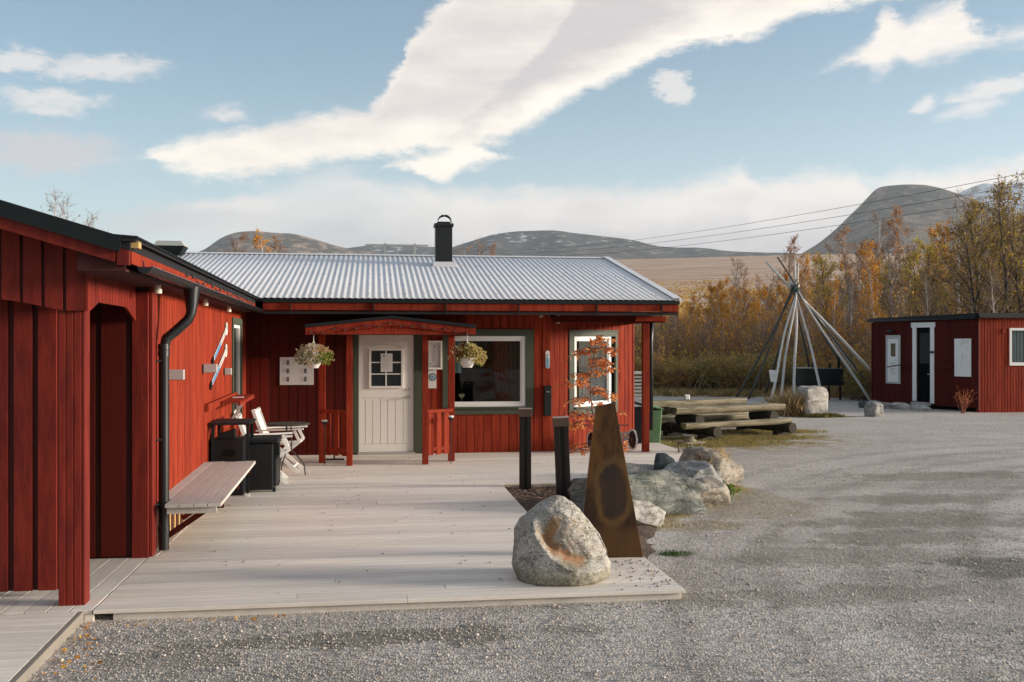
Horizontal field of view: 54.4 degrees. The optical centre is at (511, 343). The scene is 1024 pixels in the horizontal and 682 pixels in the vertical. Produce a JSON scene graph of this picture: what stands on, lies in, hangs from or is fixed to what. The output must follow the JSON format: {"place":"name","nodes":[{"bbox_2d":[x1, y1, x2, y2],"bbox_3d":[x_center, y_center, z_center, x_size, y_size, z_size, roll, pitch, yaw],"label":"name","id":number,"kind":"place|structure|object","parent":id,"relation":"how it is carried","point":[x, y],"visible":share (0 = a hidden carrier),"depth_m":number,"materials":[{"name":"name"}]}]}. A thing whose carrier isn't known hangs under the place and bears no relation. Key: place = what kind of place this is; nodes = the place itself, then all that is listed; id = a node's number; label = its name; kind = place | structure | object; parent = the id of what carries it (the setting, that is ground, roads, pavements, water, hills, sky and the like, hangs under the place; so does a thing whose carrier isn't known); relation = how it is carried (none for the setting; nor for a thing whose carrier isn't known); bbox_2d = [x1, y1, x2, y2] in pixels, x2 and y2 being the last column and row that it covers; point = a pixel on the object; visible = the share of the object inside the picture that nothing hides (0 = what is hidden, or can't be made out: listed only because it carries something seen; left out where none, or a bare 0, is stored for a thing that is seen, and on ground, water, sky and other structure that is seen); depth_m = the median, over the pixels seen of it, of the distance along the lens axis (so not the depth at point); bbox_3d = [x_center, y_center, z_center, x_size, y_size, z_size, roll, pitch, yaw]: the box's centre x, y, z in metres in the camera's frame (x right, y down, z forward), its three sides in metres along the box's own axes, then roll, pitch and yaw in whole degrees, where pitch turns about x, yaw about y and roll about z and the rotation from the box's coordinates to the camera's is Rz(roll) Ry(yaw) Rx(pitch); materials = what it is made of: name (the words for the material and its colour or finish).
{"place":"outdoors","nodes":[
{"label":"outdoors","id":0,"kind":"place"},
{"bbox_2d":[199,231,383,253],"bbox_3d":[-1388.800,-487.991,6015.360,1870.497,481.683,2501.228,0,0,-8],"label":"mountain","id":1,"kind":"structure","parent":0,"point":[292,243],"depth_m":6240.58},
{"bbox_2d":[348,246,434,254],"bbox_3d":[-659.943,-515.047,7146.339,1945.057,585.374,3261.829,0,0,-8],"label":"mountains","id":2,"kind":"structure","parent":0,"point":[409,250],"depth_m":7865.83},
{"bbox_2d":[0,0,1023,253],"label":"sky","id":3,"kind":"structure","parent":0,"point":[195,123],"materials":[{"name":"blue"}]},
{"bbox_2d":[26,253,1023,681],"bbox_3d":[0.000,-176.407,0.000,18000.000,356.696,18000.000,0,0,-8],"label":"ground","id":4,"kind":"structure","parent":0,"point":[892,443],"depth_m":7.37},
{"bbox_2d":[33,190,79,221],"bbox_3d":[-14.197,-1.439,30.787,2.319,6.852,1.924,0,0,-19],"label":"birch tree","id":5,"kind":"object","parent":4,"relation":"on","point":[54,207],"visible":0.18,"depth_m":30.74,"materials":[{"name":"grey plant"}]},
{"bbox_2d":[43,614,284,681],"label":"fallen leaves","id":6,"kind":"object","parent":4,"relation":"on","point":[78,656],"visible":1,"depth_m":6.25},
{"bbox_2d":[250,228,271,252],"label":"birch tree","id":7,"kind":"object","parent":4,"relation":"on","point":[256,242],"visible":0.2,"depth_m":58.19,"materials":[{"name":"orange plant"}]},
{"bbox_2d":[0,443,684,681],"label":"deck","id":8,"kind":"structure","parent":4,"relation":"on","point":[416,565],"depth_m":8.54,"materials":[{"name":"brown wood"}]},
{"bbox_2d":[0,200,262,605],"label":"wing building","id":9,"kind":"structure","parent":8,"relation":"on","point":[105,435],"depth_m":7.30,"materials":[{"name":"red paint"}]},
{"bbox_2d":[158,461,255,539],"bbox_3d":[-3.108,1.604,10.284,0.598,0.413,3.216,0,0,-9],"label":"wall bench","id":10,"kind":"object","parent":9,"relation":"attached to","point":[204,488],"depth_m":9.63,"materials":[{"name":"grey wood"}]},
{"bbox_2d":[204,392,253,418],"bbox_3d":[-3.724,0.909,13.266,0.300,0.398,3.000,0,0,-9],"label":"wall shelf","id":11,"kind":"object","parent":9,"relation":"attached to","point":[239,399],"depth_m":13.20,"materials":[{"name":"red paint"}]},
{"bbox_2d":[232,317,242,417],"bbox_3d":[-4.180,0.380,15.056,0.075,1.540,1.240,0,0,-9],"label":"window","id":12,"kind":"structure","parent":9,"relation":"in","point":[237,324],"depth_m":15.35,"materials":[{"name":"white paint"}]},
{"bbox_2d":[214,428,245,495],"bbox_3d":[-3.493,1.450,12.328,0.380,0.800,0.425,0,0,-9],"label":"storage box","id":13,"kind":"object","parent":8,"relation":"on","point":[229,445],"visible":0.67,"depth_m":12.14,"materials":[{"name":"black plastic"}]},
{"bbox_2d":[209,418,255,495],"bbox_3d":[-3.464,1.400,12.366,0.490,0.900,0.680,0,0,-9],"label":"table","id":14,"kind":"object","parent":8,"relation":"on","point":[247,422],"visible":0.71,"depth_m":12.09,"materials":[{"name":"black plastic"}]},
{"bbox_2d":[244,433,281,491],"bbox_3d":[-3.201,1.510,12.748,0.470,0.680,0.730,0,0,-9],"label":"storage box","id":15,"kind":"object","parent":8,"relation":"on","point":[264,454],"visible":0.75,"depth_m":12.40,"materials":[{"name":"black plastic"}]},
{"bbox_2d":[235,412,292,482],"bbox_3d":[-3.330,1.401,13.399,0.736,0.937,0.530,0,0,-12],"label":"folding chair","id":16,"kind":"object","parent":8,"relation":"on","point":[283,452],"visible":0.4,"depth_m":13.24,"materials":[{"name":"white paint"}]},
{"bbox_2d":[251,407,306,472],"bbox_3d":[-3.392,1.401,14.538,0.736,0.937,0.530,0,0,-5],"label":"folding chair","id":17,"kind":"object","parent":8,"relation":"on","point":[262,427],"visible":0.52,"depth_m":14.38,"materials":[{"name":"white paint"}]},
{"bbox_2d":[266,421,309,474],"bbox_3d":[-3.140,1.481,13.968,0.600,0.741,0.597,0,0,-8],"label":"round table","id":18,"kind":"object","parent":8,"relation":"on","point":[288,423],"visible":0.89,"depth_m":13.89,"materials":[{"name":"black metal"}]},
{"bbox_2d":[305,316,475,465],"bbox_3d":[-1.932,0.712,15.840,2.560,2.276,1.810,0,0,-8],"label":"entrance canopy","id":19,"kind":"object","parent":8,"relation":"on","point":[428,448],"visible":1,"depth_m":15.26,"materials":[{"name":"red paint"}]},
{"bbox_2d":[293,335,334,367],"bbox_3d":[-2.959,0.110,14.871,0.608,0.500,0.574,0,0,29],"label":"hanging basket","id":20,"kind":"object","parent":19,"relation":"hanging from","point":[316,354],"visible":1,"depth_m":14.79,"materials":[{"name":"white plant"}]},
{"bbox_2d":[448,335,487,367],"bbox_3d":[-0.670,0.110,15.190,0.584,0.500,0.614,0,0,17],"label":"hanging basket","id":21,"kind":"object","parent":19,"relation":"hanging from","point":[468,355],"visible":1,"depth_m":15.11,"materials":[{"name":"yellow plant"}]},
{"bbox_2d":[186,457,670,592],"bbox_3d":[-0.203,1.845,11.983,6.306,0.006,9.202,0,0,-8],"label":"deck grit","id":22,"kind":"object","parent":8,"relation":"on","point":[509,528],"visible":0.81,"depth_m":8.31,"materials":[{"name":"gravel"}]},
{"bbox_2d":[512,495,610,586],"bbox_3d":[0.391,1.569,7.884,0.788,0.747,0.657,0,0,0],"label":"granite boulder","id":23,"kind":"object","parent":8,"relation":"on","point":[558,540],"visible":0.93,"depth_m":7.70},
{"bbox_2d":[583,424,637,449],"bbox_3d":[1.681,1.609,17.158,1.030,0.475,0.425,0,0,-20],"label":"hand cart","id":24,"kind":"object","parent":8,"relation":"on","point":[632,437],"visible":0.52,"depth_m":17.21,"materials":[{"name":"red metal"}]},
{"bbox_2d":[626,463,653,472],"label":"flat stone","id":25,"kind":"object","parent":8,"relation":"on","point":[632,467],"visible":0.1,"depth_m":13.59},
{"bbox_2d":[154,214,681,454],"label":"cafe building","id":26,"kind":"structure","parent":4,"relation":"on","point":[502,303],"depth_m":17.00,"materials":[{"name":"red paint"}]},
{"bbox_2d":[280,357,313,384],"bbox_3d":[-3.573,0.450,16.534,0.550,0.460,0.015,0,0,-8],"label":"notice board","id":27,"kind":"object","parent":26,"relation":"attached to","point":[292,373],"visible":0.87,"depth_m":16.52,"materials":[{"name":"wood"}]},
{"bbox_2d":[358,335,413,451],"bbox_3d":[-2.122,0.830,16.744,0.937,1.970,0.107,0,0,-8],"label":"door","id":28,"kind":"structure","parent":26,"relation":"in","point":[386,399],"depth_m":16.75,"materials":[{"name":"paint"}]},
{"bbox_2d":[381,353,392,371],"bbox_3d":[-2.106,0.315,16.727,0.196,0.310,0.004,0,0,-8],"label":"door notice","id":29,"kind":"object","parent":26,"relation":"attached to","point":[386,362],"depth_m":16.73,"materials":[{"name":"paper"}]},
{"bbox_2d":[428,341,441,368],"bbox_3d":[-1.345,0.188,16.824,0.329,0.485,0.054,0,0,-8],"label":"glass notice case","id":30,"kind":"object","parent":26,"relation":"attached to","point":[434,354],"visible":0.69,"depth_m":16.84,"materials":[{"name":"glass"}]},
{"bbox_2d":[443,329,534,414],"bbox_3d":[-0.419,0.475,17.084,1.600,1.450,0.307,0,0,-8],"label":"window","id":31,"kind":"structure","parent":26,"relation":"in","point":[525,337],"depth_m":17.06,"materials":[{"name":"white paint"}]},
{"bbox_2d":[544,386,551,415],"bbox_3d":[0.609,0.973,17.059,0.132,0.515,0.104,0,0,-8],"label":"mailbox","id":32,"kind":"object","parent":26,"relation":"attached to","point":[547,400],"visible":1,"depth_m":17.02,"materials":[{"name":"black plastic"}]},
{"bbox_2d":[568,330,618,414],"bbox_3d":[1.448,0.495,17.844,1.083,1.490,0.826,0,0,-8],"label":"window","id":33,"kind":"structure","parent":26,"relation":"in","point":[577,339],"depth_m":17.74,"materials":[{"name":"white paint"}]},
{"bbox_2d":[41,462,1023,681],"bbox_3d":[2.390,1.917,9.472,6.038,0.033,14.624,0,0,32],"label":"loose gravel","id":34,"kind":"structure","parent":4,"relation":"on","point":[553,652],"depth_m":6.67,"materials":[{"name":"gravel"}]},
{"bbox_2d":[504,485,656,559],"bbox_3d":[1.264,2.056,11.032,2.255,0.372,4.685,0,0,-8],"label":"planting bed","id":35,"kind":"object","parent":4,"relation":"on","point":[646,532],"visible":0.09,"depth_m":10.45,"materials":[{"name":"brown soil"}]},
{"bbox_2d":[518,408,531,490],"bbox_3d":[0.172,1.383,12.947,0.186,1.094,0.170,0,0,0],"label":"steel bollard","id":36,"kind":"object","parent":35,"relation":"on","point":[525,415],"visible":0.88,"depth_m":12.88,"materials":[{"name":"black metal"}]},
{"bbox_2d":[505,485,555,511],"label":"bark chips","id":37,"kind":"object","parent":35,"relation":"on","point":[522,500],"visible":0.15,"depth_m":12.51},
{"bbox_2d":[552,416,570,499],"bbox_3d":[0.582,1.386,11.493,0.198,1.089,0.182,-2,0,0],"label":"steel bollard","id":38,"kind":"object","parent":35,"relation":"on","point":[561,449],"visible":0.73,"depth_m":11.42,"materials":[{"name":"black metal"}]},
{"bbox_2d":[555,335,628,455],"bbox_3d":[0.974,0.901,12.136,0.917,2.023,0.788,0,0,-8],"label":"rowan sapling","id":39,"kind":"object","parent":35,"relation":"on","point":[599,339],"visible":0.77,"depth_m":12.15,"materials":[{"name":"orange plant"}]},
{"bbox_2d":[568,478,631,511],"bbox_3d":[1.016,1.750,11.159,0.709,0.520,0.602,0,0,23],"label":"boulder","id":40,"kind":"object","parent":35,"relation":"on","point":[576,490],"visible":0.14,"depth_m":11.04,"materials":[{"name":"grey stone"}]},
{"bbox_2d":[583,401,642,557],"bbox_3d":[0.862,1.193,8.732,0.570,1.374,0.183,0,0,3],"label":"steel sculpture","id":41,"kind":"object","parent":35,"relation":"on","point":[608,510],"visible":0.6,"depth_m":8.64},
{"bbox_2d":[571,469,705,515],"bbox_3d":[1.408,1.723,11.559,1.546,0.574,1.007,0,0,-19],"label":"boulder","id":42,"kind":"object","parent":35,"relation":"on","point":[668,491],"visible":0.43,"depth_m":11.24,"materials":[{"name":"grey stone"}]},
{"bbox_2d":[633,500,665,526],"bbox_3d":[1.390,1.825,10.660,0.509,0.336,0.437,0,0,-14],"label":"boulder","id":43,"kind":"object","parent":35,"relation":"on","point":[648,513],"visible":0.45,"depth_m":10.53,"materials":[{"name":"stone"}]},
{"bbox_2d":[653,453,674,469],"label":"boulder","id":44,"kind":"object","parent":35,"relation":"on","point":[662,460],"visible":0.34,"depth_m":13.34,"materials":[{"name":"stone"}]},
{"bbox_2d":[634,401,649,443],"bbox_3d":[2.394,1.490,18.659,0.380,0.876,0.440,0,0,0],"label":"wheelie bin","id":45,"kind":"object","parent":4,"relation":"on","point":[638,420],"visible":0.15,"depth_m":18.47,"materials":[{"name":"black plastic"}]},
{"bbox_2d":[637,404,662,442],"bbox_3d":[2.613,1.520,19.093,0.497,0.817,0.572,0,0,0],"label":"wheelie bin","id":46,"kind":"object","parent":4,"relation":"on","point":[654,434],"visible":0.34,"depth_m":18.86,"materials":[{"name":"green plastic"}]},
{"bbox_2d":[664,460,722,481],"bbox_3d":[2.348,1.780,13.011,0.802,0.477,0.811,0,0,30],"label":"boulder","id":47,"kind":"object","parent":4,"relation":"on","point":[695,469],"visible":0.42,"depth_m":12.82,"materials":[{"name":"grey stone"}]},
{"bbox_2d":[653,397,748,421],"bbox_3d":[4.119,1.623,23.046,3.205,0.675,1.750,0,0,-32],"label":"log table","id":48,"kind":"object","parent":4,"relation":"on","point":[695,402],"visible":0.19,"depth_m":22.85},
{"bbox_2d":[650,483,759,531],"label":"grass","id":49,"kind":"structure","parent":4,"relation":"on","point":[680,515],"depth_m":11.06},
{"bbox_2d":[697,282,722,346],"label":"birch tree","id":50,"kind":"object","parent":4,"relation":"on","point":[710,288],"visible":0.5,"depth_m":48.80,"materials":[{"name":"orange plant"}]},
{"bbox_2d":[678,446,743,484],"bbox_3d":[2.747,1.722,13.843,0.878,0.602,0.815,0,0,21],"label":"boulder","id":51,"kind":"object","parent":4,"relation":"on","point":[729,471],"visible":0.56,"depth_m":13.63,"materials":[{"name":"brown stone"}]},
{"bbox_2d":[696,476,730,505],"bbox_3d":[2.284,1.816,12.008,0.666,0.389,0.592,0,0,-31],"label":"boulder","id":52,"kind":"object","parent":4,"relation":"on","point":[716,492],"visible":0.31,"depth_m":11.86,"materials":[{"name":"grey stone"}]},
{"bbox_2d":[707,280,741,347],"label":"birch tree","id":53,"kind":"object","parent":4,"relation":"on","point":[719,311],"visible":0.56,"depth_m":48.27,"materials":[{"name":"orange plant"}]},
{"bbox_2d":[661,403,796,439],"bbox_3d":[4.413,1.623,20.920,3.205,0.675,1.750,0,0,-30],"label":"log table","id":54,"kind":"object","parent":4,"relation":"on","point":[688,420],"visible":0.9,"depth_m":20.70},
{"bbox_2d":[724,255,750,321],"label":"birch tree","id":55,"kind":"object","parent":4,"relation":"on","point":[736,279],"visible":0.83,"depth_m":64.15,"materials":[{"name":"brown plant"}]},
{"bbox_2d":[634,331,870,400],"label":"bushes","id":56,"kind":"object","parent":4,"relation":"on","point":[717,372],"visible":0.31,"depth_m":38.60,"materials":[{"name":"green plant"}]},
{"bbox_2d":[738,283,772,347],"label":"birch tree","id":57,"kind":"object","parent":4,"relation":"on","point":[757,307],"visible":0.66,"depth_m":44.82,"materials":[{"name":"orange plant"}]},
{"bbox_2d":[757,279,788,344],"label":"birch tree","id":58,"kind":"object","parent":4,"relation":"on","point":[779,289],"visible":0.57,"depth_m":47.84,"materials":[{"name":"orange plant"}]},
{"bbox_2d":[654,277,915,327],"bbox_3d":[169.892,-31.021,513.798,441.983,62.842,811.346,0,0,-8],"label":"moor bushes","id":59,"kind":"object","parent":4,"relation":"on","point":[695,293],"visible":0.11,"depth_m":363.31,"materials":[{"name":"orange plant"}]},
{"bbox_2d":[767,234,810,336],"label":"birch tree","id":60,"kind":"object","parent":4,"relation":"on","point":[789,266],"visible":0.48,"depth_m":57.88,"materials":[{"name":"brown plant"}]},
{"bbox_2d":[736,257,870,400],"bbox_3d":[10.654,-0.517,34.775,4.809,5.006,3.945,0,0,-8],"label":"tent pole frame","id":61,"kind":"object","parent":4,"relation":"on","point":[794,287],"visible":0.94,"depth_m":34.36,"materials":[{"name":"grey wood"}]},
{"bbox_2d":[795,385,827,416],"bbox_3d":[8.046,1.620,26.725,0.770,0.998,0.713,0,0,-19],"label":"boulder","id":62,"kind":"object","parent":4,"relation":"on","point":[818,394],"visible":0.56,"depth_m":26.40,"materials":[{"name":"stone"}]},
{"bbox_2d":[792,355,843,399],"bbox_3d":[10.571,1.130,34.385,1.620,1.620,0.640,0,0,-2],"label":"barrel grill","id":63,"kind":"object","parent":4,"relation":"on","point":[829,376],"visible":0.78,"depth_m":34.09,"materials":[{"name":"black metal"}]},
{"bbox_2d":[805,252,838,317],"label":"birch tree","id":64,"kind":"object","parent":4,"relation":"on","point":[817,284],"visible":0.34,"depth_m":71.17,"materials":[{"name":"orange plant"}]},
{"bbox_2d":[803,252,853,339],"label":"willow tree","id":65,"kind":"object","parent":4,"relation":"on","point":[824,276],"visible":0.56,"depth_m":48.37,"materials":[{"name":"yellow plant"}]},
{"bbox_2d":[634,284,1023,366],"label":"undergrowth","id":66,"kind":"object","parent":4,"relation":"on","point":[677,339],"visible":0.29,"depth_m":42.66,"materials":[{"name":"brown plant"}]},
{"bbox_2d":[813,275,848,354],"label":"birch tree","id":67,"kind":"object","parent":4,"relation":"on","point":[834,296],"visible":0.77,"depth_m":43.67,"materials":[{"name":"orange plant"}]},
{"bbox_2d":[819,225,875,327],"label":"birch tree","id":68,"kind":"object","parent":4,"relation":"on","point":[845,254],"visible":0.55,"depth_m":58.80,"materials":[{"name":"brown plant"}]},
{"bbox_2d":[841,272,859,341],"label":"birch tree","id":69,"kind":"object","parent":4,"relation":"on","point":[850,300],"visible":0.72,"depth_m":46.99,"materials":[{"name":"orange plant"}]},
{"bbox_2d":[846,241,890,323],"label":"birch tree","id":70,"kind":"object","parent":4,"relation":"on","point":[862,244],"visible":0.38,"depth_m":54.16,"materials":[{"name":"brown plant"}]},
{"bbox_2d":[854,240,889,344],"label":"birch tree","id":71,"kind":"object","parent":4,"relation":"on","point":[871,285],"visible":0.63,"depth_m":40.60,"materials":[{"name":"orange plant"}]},
{"bbox_2d":[864,401,883,416],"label":"boulder","id":72,"kind":"object","parent":4,"relation":"on","point":[873,409],"visible":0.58,"depth_m":26.33,"materials":[{"name":"grey stone"}]},
{"bbox_2d":[849,239,898,319],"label":"birch tree","id":73,"kind":"object","parent":4,"relation":"on","point":[876,246],"visible":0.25,"depth_m":52.27,"materials":[{"name":"brown plant"}]},
{"bbox_2d":[859,257,898,336],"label":"willow tree","id":74,"kind":"object","parent":4,"relation":"on","point":[884,283],"visible":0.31,"depth_m":50.34,"materials":[{"name":"brown plant"}]},
{"bbox_2d":[862,208,900,308],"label":"birch tree","id":75,"kind":"object","parent":4,"relation":"on","point":[883,233],"visible":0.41,"depth_m":54.59,"materials":[{"name":"brown plant"}]},
{"bbox_2d":[860,233,908,317],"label":"birch tree","id":76,"kind":"object","parent":4,"relation":"on","point":[890,265],"visible":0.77,"depth_m":48.52,"materials":[{"name":"brown plant"}]},
{"bbox_2d":[887,280,909,316],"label":"birch tree","id":77,"kind":"object","parent":4,"relation":"on","point":[895,306],"visible":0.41,"depth_m":46.32,"materials":[{"name":"brown plant"}]},
{"bbox_2d":[878,204,930,315],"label":"birch tree","id":78,"kind":"object","parent":4,"relation":"on","point":[898,223],"visible":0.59,"depth_m":51.09,"materials":[{"name":"brown plant"}]},
{"bbox_2d":[889,248,934,316],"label":"tree","id":79,"kind":"object","parent":4,"relation":"on","point":[914,264],"visible":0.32,"depth_m":50.05,"materials":[{"name":"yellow plant"}]},
{"bbox_2d":[896,235,954,315],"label":"willow tree","id":80,"kind":"object","parent":4,"relation":"on","point":[928,257],"visible":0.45,"depth_m":48.04,"materials":[{"name":"yellow plant"}]},
{"bbox_2d":[915,276,938,315],"bbox_3d":[14.894,-0.247,35.618,1.240,4.464,1.056,0,0,-2],"label":"birch tree","id":81,"kind":"object","parent":4,"relation":"on","point":[927,304],"visible":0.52,"depth_m":35.65,"materials":[{"name":"brown plant"}]},
{"bbox_2d":[914,258,954,315],"bbox_3d":[16.313,-0.761,39.284,3.687,5.338,2.726,0,0,10],"label":"willow tree","id":82,"kind":"object","parent":4,"relation":"on","point":[931,281],"visible":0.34,"depth_m":38.92,"materials":[{"name":"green plant"}]},
{"bbox_2d":[910,218,968,311],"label":"birch tree","id":83,"kind":"object","parent":4,"relation":"on","point":[946,232],"visible":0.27,"depth_m":48.75,"materials":[{"name":"orange plant"}]},
{"bbox_2d":[866,313,1023,412],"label":"red shed","id":84,"kind":"structure","parent":4,"relation":"on","point":[995,381],"depth_m":28.79,"materials":[{"name":"paint"}]},
{"bbox_2d":[886,335,900,383],"bbox_3d":[11.722,0.475,30.634,0.023,1.490,0.560,0,0,-27],"label":"tall sign","id":85,"kind":"object","parent":84,"relation":"attached to","point":[893,354],"visible":1,"depth_m":30.61,"materials":[{"name":"grey metal"}]},
{"bbox_2d":[918,327,929,401],"bbox_3d":[12.300,0.610,29.689,0.070,2.200,0.500,0,0,-27],"label":"door","id":86,"kind":"structure","parent":84,"relation":"in","point":[923,333],"depth_m":29.68,"materials":[{"name":"black paint"}]},
{"bbox_2d":[954,339,970,376],"bbox_3d":[12.868,0.390,28.428,0.019,1.080,0.550,0,0,-27],"label":"map board","id":87,"kind":"object","parent":84,"relation":"attached to","point":[962,357],"visible":1,"depth_m":28.43,"materials":[{"name":"white paint"}]},
{"bbox_2d":[1009,328,1023,365],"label":"window","id":88,"kind":"structure","parent":84,"relation":"in","point":[1012,334],"depth_m":28.21,"materials":[{"name":"white paint"}]},
{"bbox_2d":[923,189,987,314],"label":"birch tree","id":89,"kind":"object","parent":4,"relation":"on","point":[958,298],"visible":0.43,"depth_m":42.77,"materials":[{"name":"brown plant"}]},
{"bbox_2d":[924,194,1022,313],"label":"willow tree","id":90,"kind":"object","parent":4,"relation":"on","point":[979,255],"visible":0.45,"depth_m":37.92,"materials":[{"name":"orange plant"}]},
{"bbox_2d":[947,199,999,312],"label":"birch tree","id":91,"kind":"object","parent":4,"relation":"on","point":[978,244],"visible":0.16,"depth_m":46.94,"materials":[{"name":"brown plant"}]},
{"bbox_2d":[932,195,1016,312],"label":"willow tree","id":92,"kind":"object","parent":4,"relation":"on","point":[983,239],"visible":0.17,"depth_m":48.94,"materials":[{"name":"brown plant"}]},
{"bbox_2d":[934,201,1023,313],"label":"willow tree","id":93,"kind":"object","parent":4,"relation":"on","point":[965,244],"visible":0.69,"depth_m":36.60,"materials":[{"name":"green plant"}]},
{"bbox_2d":[940,195,1023,311],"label":"willow tree","id":94,"kind":"object","parent":4,"relation":"on","point":[1020,254],"visible":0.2,"depth_m":41.05,"materials":[{"name":"brown plant"}]},
{"bbox_2d":[956,170,1023,312],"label":"willow tree","id":95,"kind":"object","parent":4,"relation":"on","point":[1006,300],"visible":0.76,"depth_m":35.73,"materials":[{"name":"orange plant"}]},
{"bbox_2d":[974,268,1015,312],"bbox_3d":[16.512,-0.314,34.187,1.578,4.584,1.345,0,0,42],"label":"birch tree","id":96,"kind":"object","parent":4,"relation":"on","point":[992,295],"visible":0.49,"depth_m":34.15,"materials":[{"name":"brown plant"}]},
{"bbox_2d":[969,171,1023,312],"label":"willow tree","id":97,"kind":"object","parent":4,"relation":"on","point":[1016,276],"visible":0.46,"depth_m":36.69,"materials":[{"name":"brown plant"}]},
{"bbox_2d":[427,230,799,259],"bbox_3d":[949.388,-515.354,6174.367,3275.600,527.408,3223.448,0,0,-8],"label":"mountain","id":98,"kind":"structure","parent":0,"point":[521,243],"depth_m":6469.52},
{"bbox_2d":[634,386,854,397],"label":"grass","id":99,"kind":"structure","parent":0,"point":[692,391],"depth_m":36.88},
{"bbox_2d":[660,428,832,447],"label":"grass","id":100,"kind":"structure","parent":0,"point":[748,438],"depth_m":20.01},
{"bbox_2d":[502,173,1022,250],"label":"power line","id":101,"kind":"object","parent":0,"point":[790,216],"visible":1,"depth_m":88.79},
{"bbox_2d":[540,185,1019,252],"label":"power line","id":102,"kind":"object","parent":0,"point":[800,222],"visible":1,"depth_m":88.28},
{"bbox_2d":[757,386,828,416],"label":"grass","id":103,"kind":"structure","parent":0,"point":[793,403],"depth_m":26.51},
{"bbox_2d":[564,196,1023,255],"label":"power line","id":104,"kind":"object","parent":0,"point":[793,231],"visible":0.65,"depth_m":89.71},
{"bbox_2d":[800,184,1022,254],"bbox_3d":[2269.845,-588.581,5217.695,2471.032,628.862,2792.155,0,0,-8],"label":"mountain","id":105,"kind":"structure","parent":0,"point":[920,221],"depth_m":5234.64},
{"bbox_2d":[959,182,1023,215],"bbox_3d":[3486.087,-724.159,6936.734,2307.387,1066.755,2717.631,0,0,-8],"label":"snowy mountain","id":106,"kind":"structure","parent":0,"point":[982,188],"depth_m":7561.61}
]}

